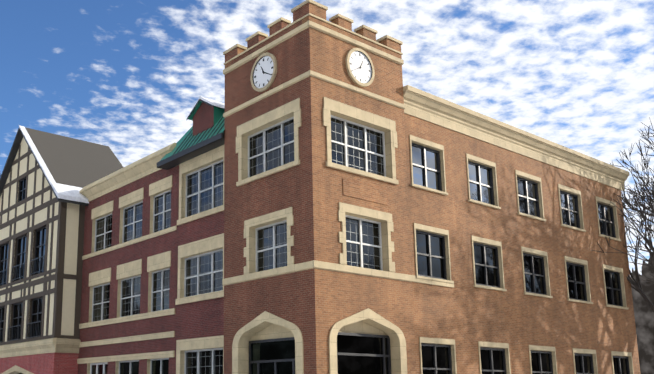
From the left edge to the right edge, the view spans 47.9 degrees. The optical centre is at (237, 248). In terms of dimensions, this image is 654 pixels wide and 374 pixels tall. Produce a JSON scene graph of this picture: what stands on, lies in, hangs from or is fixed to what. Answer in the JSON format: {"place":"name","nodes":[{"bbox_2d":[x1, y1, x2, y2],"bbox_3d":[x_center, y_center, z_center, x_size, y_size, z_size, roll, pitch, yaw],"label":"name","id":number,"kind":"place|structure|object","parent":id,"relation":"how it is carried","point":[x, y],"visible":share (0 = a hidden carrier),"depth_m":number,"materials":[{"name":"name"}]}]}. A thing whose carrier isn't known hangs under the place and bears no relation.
{"place":"outdoors","nodes":[
{"label":"outdoors","id":0,"kind":"place"},
{"bbox_2d":[0,0,653,373],"label":"sky","id":1,"kind":"structure","parent":0,"point":[127,77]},
{"bbox_3d":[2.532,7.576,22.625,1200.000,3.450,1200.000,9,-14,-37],"label":"ground","id":2,"kind":"structure","parent":0,"visible":0},
{"bbox_2d":[0,137,84,373],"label":"half-timbered facade","id":3,"kind":"structure","parent":2,"relation":"on","point":[41,242],"depth_m":40.21,"materials":[{"name":"beige paint"}]},
{"bbox_2d":[0,127,122,205],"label":"roof","id":4,"kind":"structure","parent":3,"relation":"on","point":[74,162],"depth_m":43.85,"materials":[{"name":"grey"}]},
{"bbox_2d":[19,125,88,202],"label":"roof snow","id":5,"kind":"structure","parent":4,"relation":"on","point":[66,192],"depth_m":39.35,"materials":[{"name":"white snow"}]},
{"bbox_2d":[77,131,223,373],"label":"wing","id":6,"kind":"structure","parent":2,"relation":"on","point":[152,297],"depth_m":32.99,"materials":[{"name":"red brick"}]},
{"bbox_2d":[157,96,224,169],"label":"green roof","id":7,"kind":"structure","parent":6,"relation":"on","point":[203,134],"depth_m":31.11,"materials":[{"name":"metal"}]},
{"bbox_2d":[222,0,416,373],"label":"clock tower","id":8,"kind":"structure","parent":2,"relation":"on","point":[318,278],"depth_m":26.22,"materials":[{"name":"brown brick"}]},
{"bbox_2d":[250,52,276,91],"bbox_3d":[0.978,-6.666,27.427,0.095,1.480,1.480,9,-14,-37],"label":"clock","id":9,"kind":"object","parent":8,"relation":"attached to","point":[263,72],"visible":1,"depth_m":27.41,"materials":[{"name":"beige stone"}]},
{"bbox_2d":[345,48,374,86],"bbox_3d":[4.549,-6.748,27.013,1.480,1.480,0.095,9,-14,-37],"label":"clock","id":10,"kind":"object","parent":8,"relation":"attached to","point":[360,67],"visible":1,"depth_m":27.00,"materials":[{"name":"beige stone"}]},
{"bbox_2d":[403,85,639,373],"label":"wing","id":11,"kind":"structure","parent":2,"relation":"on","point":[510,228],"depth_m":31.78,"materials":[{"name":"brown brick"}]},
{"bbox_2d":[592,178,653,311],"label":"tree","id":12,"kind":"object","parent":2,"relation":"on","point":[635,283],"visible":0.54,"depth_m":38.02,"materials":[{"name":"brown plant"}]},
{"bbox_2d":[610,117,653,230],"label":"tree","id":13,"kind":"object","parent":2,"relation":"on","point":[630,191],"visible":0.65,"depth_m":40.32,"materials":[{"name":"brown plant"}]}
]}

